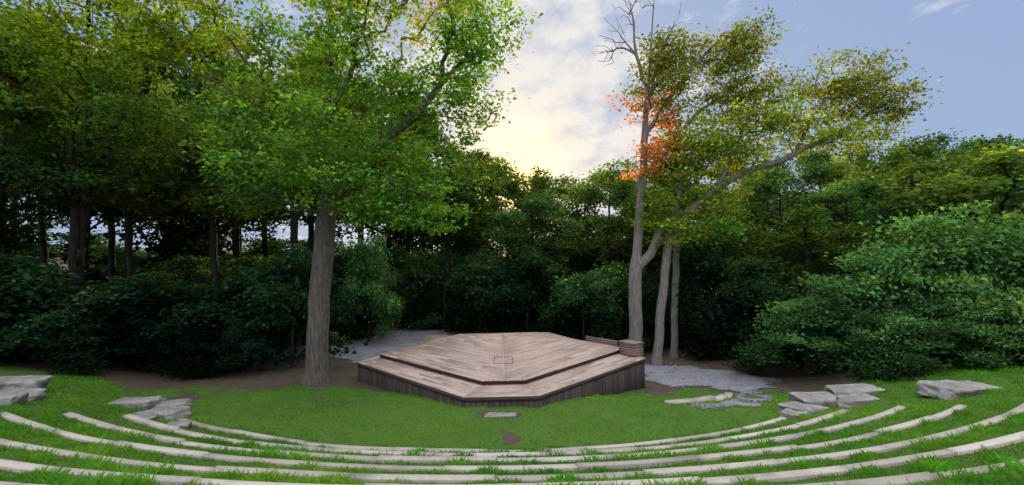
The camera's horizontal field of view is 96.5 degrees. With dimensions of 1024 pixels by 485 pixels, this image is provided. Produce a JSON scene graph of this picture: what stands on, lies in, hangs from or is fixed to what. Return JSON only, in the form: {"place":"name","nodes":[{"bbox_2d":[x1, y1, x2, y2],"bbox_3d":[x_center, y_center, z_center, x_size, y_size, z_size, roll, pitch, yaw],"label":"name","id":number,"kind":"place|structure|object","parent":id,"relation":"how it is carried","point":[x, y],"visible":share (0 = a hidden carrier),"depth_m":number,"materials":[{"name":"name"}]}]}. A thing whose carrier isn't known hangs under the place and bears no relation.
{"place":"outdoors","nodes":[
{"label":"outdoors","id":0,"kind":"place"},
{"bbox_2d":[301,330,455,362],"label":"gravel path","id":1,"kind":"structure","parent":0,"point":[380,343],"depth_m":27.76,"materials":[{"name":"grey gravel"}]},
{"bbox_2d":[329,331,346,343],"bbox_3d":[-10.631,5.707,27.349,1.600,0.860,0.592,-2,-3,37],"label":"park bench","id":2,"kind":"object","parent":1,"relation":"on","point":[332,333],"visible":0.27,"depth_m":27.01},
{"bbox_2d":[0,246,1023,484],"bbox_3d":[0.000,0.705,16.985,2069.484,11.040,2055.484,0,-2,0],"label":"ground","id":3,"kind":"structure","parent":0,"point":[345,371],"depth_m":14.41,"materials":[{"name":"green plant"}]},
{"bbox_2d":[0,391,29,405],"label":"limestone boulder","id":4,"kind":"object","parent":3,"relation":"on","point":[13,397],"visible":0.81,"depth_m":12.69,"materials":[{"name":"grey stone"}]},
{"bbox_2d":[0,387,46,400],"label":"limestone boulder","id":5,"kind":"object","parent":3,"relation":"on","point":[37,393],"visible":0.48,"depth_m":13.73,"materials":[{"name":"grey stone"}]},
{"bbox_2d":[0,375,52,388],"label":"limestone boulder","id":6,"kind":"object","parent":3,"relation":"on","point":[32,381],"visible":0.58,"depth_m":14.32,"materials":[{"name":"grey stone"}]},
{"bbox_2d":[0,254,125,363],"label":"maple shrub","id":7,"kind":"object","parent":3,"relation":"on","point":[33,285],"visible":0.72,"depth_m":18.62,"materials":[{"name":"green plant"}]},
{"bbox_2d":[0,308,132,377],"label":"maple shrub","id":8,"kind":"object","parent":3,"relation":"on","point":[57,347],"visible":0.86,"depth_m":17.96,"materials":[{"name":"green plant"}]},
{"bbox_2d":[28,269,227,377],"bbox_3d":[-16.739,3.709,21.202,8.142,4.944,6.251,1,-2,-13],"label":"maple shrub","id":9,"kind":"object","parent":3,"relation":"on","point":[160,293],"visible":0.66,"depth_m":19.75,"materials":[{"name":"green plant"}]},
{"bbox_2d":[108,395,166,409],"bbox_3d":[-12.271,5.231,14.819,1.667,0.362,0.825,-1,-3,-6],"label":"limestone boulder","id":10,"kind":"object","parent":3,"relation":"on","point":[146,403],"visible":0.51,"depth_m":14.58,"materials":[{"name":"grey stone"}]},
{"bbox_2d":[0,0,285,288],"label":"oak tree","id":11,"kind":"object","parent":3,"relation":"on","point":[123,106],"visible":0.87,"depth_m":19.24,"materials":[{"name":"green plant"}]},
{"bbox_2d":[132,411,156,420],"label":"limestone boulder","id":12,"kind":"object","parent":3,"relation":"on","point":[146,415],"visible":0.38,"depth_m":13.04,"materials":[{"name":"grey stone"}]},
{"bbox_2d":[143,405,191,419],"bbox_3d":[-10.470,5.247,13.924,1.173,0.397,0.862,0,-2,11],"label":"limestone boulder","id":13,"kind":"object","parent":3,"relation":"on","point":[172,412],"visible":0.59,"depth_m":13.81,"materials":[{"name":"grey stone"}]},
{"bbox_2d":[155,398,193,406],"bbox_3d":[-11.060,5.365,14.977,0.930,0.316,0.725,-1,-2,-17],"label":"limestone boulder","id":14,"kind":"object","parent":3,"relation":"on","point":[184,402],"visible":0.51,"depth_m":14.93,"materials":[{"name":"grey stone"}]},
{"bbox_2d":[168,419,192,428],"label":"limestone boulder","id":15,"kind":"object","parent":3,"relation":"on","point":[186,424],"visible":0.41,"depth_m":12.71,"materials":[{"name":"grey stone"}]},
{"bbox_2d":[159,265,307,369],"bbox_3d":[-13.311,3.697,22.066,8.142,5.218,6.251,0,-2,10],"label":"maple shrub","id":16,"kind":"object","parent":3,"relation":"on","point":[229,309],"visible":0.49,"depth_m":21.65,"materials":[{"name":"green plant"}]},
{"bbox_2d":[191,318,303,379],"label":"maple shrub","id":17,"kind":"object","parent":3,"relation":"on","point":[246,341],"visible":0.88,"depth_m":20.14,"materials":[{"name":"green plant"}]},
{"bbox_2d":[220,239,368,365],"bbox_3d":[-10.712,3.100,22.368,7.402,6.591,5.683,0,-2,-7],"label":"maple shrub","id":18,"kind":"object","parent":3,"relation":"on","point":[280,293],"visible":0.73,"depth_m":22.31,"materials":[{"name":"green plant"}]},
{"bbox_2d":[79,0,543,385],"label":"maple tree","id":19,"kind":"object","parent":3,"relation":"on","point":[303,136],"visible":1,"depth_m":17.35,"materials":[{"name":"green plant"}]},
{"bbox_2d":[329,233,406,341],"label":"shrub","id":20,"kind":"object","parent":3,"relation":"on","point":[366,261],"visible":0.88,"depth_m":28.02,"materials":[{"name":"green plant"}]},
{"bbox_2d":[418,335,451,344],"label":"wooden platform","id":21,"kind":"structure","parent":3,"relation":"on","point":[428,338],"depth_m":28.26,"materials":[{"name":"wood"}]},
{"bbox_2d":[0,219,951,367],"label":"undergrowth","id":22,"kind":"object","parent":3,"relation":"on","point":[417,270],"visible":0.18,"depth_m":33.14,"materials":[{"name":"green plant"}]},
{"bbox_2d":[176,417,786,452],"bbox_3d":[-0.620,5.382,12.586,18.547,0.453,2.896,0,-2,0],"label":"curved timber bench","id":23,"kind":"object","parent":3,"relation":"on","point":[313,444],"visible":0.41,"depth_m":11.80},
{"bbox_2d":[0,404,965,472],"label":"curved timber bench","id":24,"kind":"object","parent":3,"relation":"on","point":[642,463],"visible":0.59,"depth_m":8.77,"materials":[{"name":"grey wood"}]},
{"bbox_2d":[62,405,905,463],"bbox_3d":[-0.458,4.708,10.950,23.002,0.442,3.347,0,-2,-1],"label":"curved timber bench","id":25,"kind":"object","parent":3,"relation":"on","point":[443,459],"visible":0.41,"depth_m":10.00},
{"bbox_2d":[436,253,532,333],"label":"shrub","id":26,"kind":"object","parent":3,"relation":"on","point":[477,277],"visible":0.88,"depth_m":31.25,"materials":[{"name":"green plant"}]},
{"bbox_2d":[122,409,848,456],"bbox_3d":[-0.567,5.054,11.857,20.818,0.448,3.247,0,-2,0],"label":"curved timber bench","id":27,"kind":"object","parent":3,"relation":"on","point":[150,423],"visible":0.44,"depth_m":11.05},
{"bbox_2d":[484,412,516,417],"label":"stone slab","id":28,"kind":"structure","parent":3,"relation":"on","point":[500,415],"depth_m":13.95,"materials":[{"name":"stone"}]},
{"bbox_2d":[357,332,645,407],"bbox_3d":[-0.503,5.706,20.201,10.247,2.241,9.499,2,-3,-44],"label":"wooden stage","id":29,"kind":"object","parent":3,"relation":"on","point":[532,369],"visible":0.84,"depth_m":18.01,"materials":[{"name":"brown wood"}]},
{"bbox_2d":[585,336,616,346],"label":"timber parapet","id":30,"kind":"structure","parent":29,"relation":"attached to","point":[602,341],"depth_m":22.07,"materials":[{"name":"brown wood"}]},
{"bbox_2d":[618,339,644,356],"bbox_3d":[5.280,4.671,20.277,0.700,0.555,0.920,2,-3,-35],"label":"wooden storage box","id":31,"kind":"object","parent":29,"relation":"on","point":[634,348],"visible":1,"depth_m":20.04,"materials":[{"name":"brown wood"}]},
{"bbox_2d":[0,4,1023,352],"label":"forest","id":32,"kind":"object","parent":3,"relation":"on","point":[810,222],"visible":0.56,"depth_m":31.12,"materials":[{"name":"green plant"}]},
{"bbox_2d":[0,360,1023,484],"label":"grass","id":33,"kind":"structure","parent":3,"relation":"on","point":[1010,474],"depth_m":9.57,"materials":[{"name":"green plant"}]},
{"bbox_2d":[0,403,1023,482],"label":"curved timber bench","id":34,"kind":"object","parent":3,"relation":"on","point":[427,478],"visible":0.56,"depth_m":7.66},
{"bbox_2d":[0,431,1023,484],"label":"curved timber bench","id":35,"kind":"object","parent":3,"relation":"on","point":[782,476],"visible":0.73,"depth_m":6.84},
{"bbox_2d":[0,459,1023,484],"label":"curved timber bench","id":36,"kind":"object","parent":3,"relation":"on","point":[902,479],"visible":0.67,"depth_m":6.03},
{"bbox_2d":[480,255,579,334],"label":"shrub","id":37,"kind":"object","parent":3,"relation":"on","point":[522,280],"visible":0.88,"depth_m":30.61,"materials":[{"name":"green plant"}]},
{"bbox_2d":[509,292,587,339],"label":"shrub","id":38,"kind":"object","parent":3,"relation":"on","point":[571,323],"visible":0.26,"depth_m":29.25,"materials":[{"name":"green plant"}]},
{"bbox_2d":[526,271,628,346],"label":"shrub","id":39,"kind":"object","parent":3,"relation":"on","point":[585,288],"visible":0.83,"depth_m":26.90,"materials":[{"name":"green plant"}]},
{"bbox_2d":[569,259,665,352],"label":"shrub","id":40,"kind":"object","parent":3,"relation":"on","point":[620,270],"visible":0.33,"depth_m":28.68,"materials":[{"name":"green plant"}]},
{"bbox_2d":[632,103,735,358],"bbox_3d":[9.805,-0.578,25.824,5.370,14.524,5.477,-2,-3,42],"label":"cottonwood tree","id":41,"kind":"object","parent":3,"relation":"on","point":[673,353],"visible":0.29,"depth_m":25.70,"materials":[{"name":"green plant"}]},
{"bbox_2d":[643,107,739,364],"bbox_3d":[9.799,-0.291,24.698,5.383,13.815,4.131,0,-2,0],"label":"cottonwood tree","id":42,"kind":"object","parent":3,"relation":"on","point":[656,358],"visible":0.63,"depth_m":24.16,"materials":[{"name":"green plant"}]},
{"bbox_2d":[664,392,732,403],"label":"stone curb","id":43,"kind":"structure","parent":3,"relation":"on","point":[726,395],"depth_m":16.26,"materials":[{"name":"beige stone"}]},
{"bbox_2d":[646,237,771,361],"bbox_3d":[11.153,3.348,26.526,6.161,7.479,7.805,2,-3,-43],"label":"shrub","id":44,"kind":"object","parent":3,"relation":"on","point":[699,269],"visible":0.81,"depth_m":25.62,"materials":[{"name":"green plant"}]},
{"bbox_2d":[669,255,823,367],"bbox_3d":[12.787,3.793,25.817,7.805,6.232,6.161,-1,-2,12],"label":"shrub","id":45,"kind":"object","parent":3,"relation":"on","point":[746,290],"visible":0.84,"depth_m":24.90,"materials":[{"name":"green plant"}]},
{"bbox_2d":[593,0,943,356],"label":"cottonwood tree","id":46,"kind":"object","parent":3,"relation":"on","point":[663,60],"visible":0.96,"depth_m":24.13,"materials":[{"name":"green plant"}]},
{"bbox_2d":[779,408,807,419],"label":"limestone boulder","id":47,"kind":"object","parent":3,"relation":"on","point":[788,413],"visible":0.57,"depth_m":13.66,"materials":[{"name":"grey stone"}]},
{"bbox_2d":[777,401,827,414],"bbox_3d":[9.171,5.306,14.448,1.646,0.398,0.970,7,-7,-28],"label":"limestone boulder","id":48,"kind":"object","parent":3,"relation":"on","point":[802,406],"visible":0.56,"depth_m":14.20,"materials":[{"name":"grey stone"}]},
{"bbox_2d":[721,294,887,380],"bbox_3d":[13.395,4.404,20.814,6.068,4.071,6.935,2,-3,-44],"label":"vine covered shrub","id":49,"kind":"object","parent":3,"relation":"on","point":[768,345],"visible":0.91,"depth_m":20.56,"materials":[{"name":"green plant"}]},
{"bbox_2d":[788,391,835,406],"bbox_3d":[10.206,5.308,15.198,1.992,0.487,1.033,4,0,-14],"label":"limestone boulder","id":50,"kind":"object","parent":3,"relation":"on","point":[823,398],"visible":0.52,"depth_m":14.99,"materials":[{"name":"grey stone"}]},
{"bbox_2d":[824,383,884,395],"bbox_3d":[11.802,5.183,15.790,1.710,0.421,1.046,-3,-3,6],"label":"limestone boulder","id":51,"kind":"object","parent":3,"relation":"on","point":[839,389],"visible":0.64,"depth_m":15.62,"materials":[{"name":"grey stone"}]},
{"bbox_2d":[836,392,879,407],"bbox_3d":[10.899,5.026,14.441,1.482,0.355,0.666,2,-2,-17],"label":"limestone boulder","id":52,"kind":"object","parent":3,"relation":"on","point":[850,400],"visible":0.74,"depth_m":14.25,"materials":[{"name":"grey stone"}]},
{"bbox_2d":[781,237,1012,381],"bbox_3d":[16.039,2.757,19.784,7.138,5.971,8.159,-2,-3,41],"label":"vine covered shrub","id":53,"kind":"object","parent":3,"relation":"on","point":[875,264],"visible":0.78,"depth_m":18.65,"materials":[{"name":"green plant"}]},
{"bbox_2d":[832,309,968,381],"bbox_3d":[15.302,4.011,18.082,4.487,2.714,3.926,1,-3,-32],"label":"vine covered shrub","id":54,"kind":"object","parent":3,"relation":"on","point":[908,361],"visible":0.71,"depth_m":17.51,"materials":[{"name":"green plant"}]},
{"bbox_2d":[835,198,1023,357],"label":"vine covered shrub","id":55,"kind":"object","parent":3,"relation":"on","point":[932,232],"visible":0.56,"depth_m":18.33,"materials":[{"name":"green plant"}]},
{"bbox_2d":[851,143,1023,347],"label":"basswood tree","id":56,"kind":"object","parent":3,"relation":"on","point":[1012,158],"visible":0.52,"depth_m":20.41,"materials":[{"name":"green plant"}]},
{"bbox_2d":[892,300,1023,369],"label":"vine covered shrub","id":57,"kind":"object","parent":3,"relation":"on","point":[978,319],"visible":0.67,"depth_m":16.62,"materials":[{"name":"green plant"}]},
{"bbox_2d":[916,379,1002,399],"bbox_3d":[13.481,4.451,13.759,2.206,0.446,1.211,2,-3,-9],"label":"limestone boulder","id":58,"kind":"object","parent":3,"relation":"on","point":[946,389],"visible":0.75,"depth_m":13.49,"materials":[{"name":"grey stone"}]},
{"bbox_2d":[915,210,1023,354],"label":"vine covered shrub","id":59,"kind":"object","parent":3,"relation":"on","point":[1017,234],"visible":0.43,"depth_m":17.79,"materials":[{"name":"green plant"}]},
{"bbox_2d":[933,176,1023,319],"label":"vine covered shrub","id":60,"kind":"object","parent":3,"relation":"on","point":[1014,203],"visible":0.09,"depth_m":19.25,"materials":[{"name":"green plant"}]},
{"bbox_2d":[977,277,1023,356],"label":"vine covered shrub","id":61,"kind":"object","parent":3,"relation":"on","point":[1018,312],"visible":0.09,"depth_m":17.38,"materials":[{"name":"green plant"}]},
{"bbox_2d":[0,0,1023,249],"label":"sky","id":62,"kind":"structure","parent":0,"point":[976,46],"materials":[{"name":"blue"}]},
{"bbox_2d":[645,362,785,392],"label":"gravel path","id":63,"kind":"structure","parent":0,"point":[677,376],"depth_m":21.15,"materials":[{"name":"grey gravel"}]},
{"bbox_2d":[690,389,772,409],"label":"gravel path","id":64,"kind":"structure","parent":0,"point":[732,402],"depth_m":15.65,"materials":[{"name":"grey gravel"}]}
]}

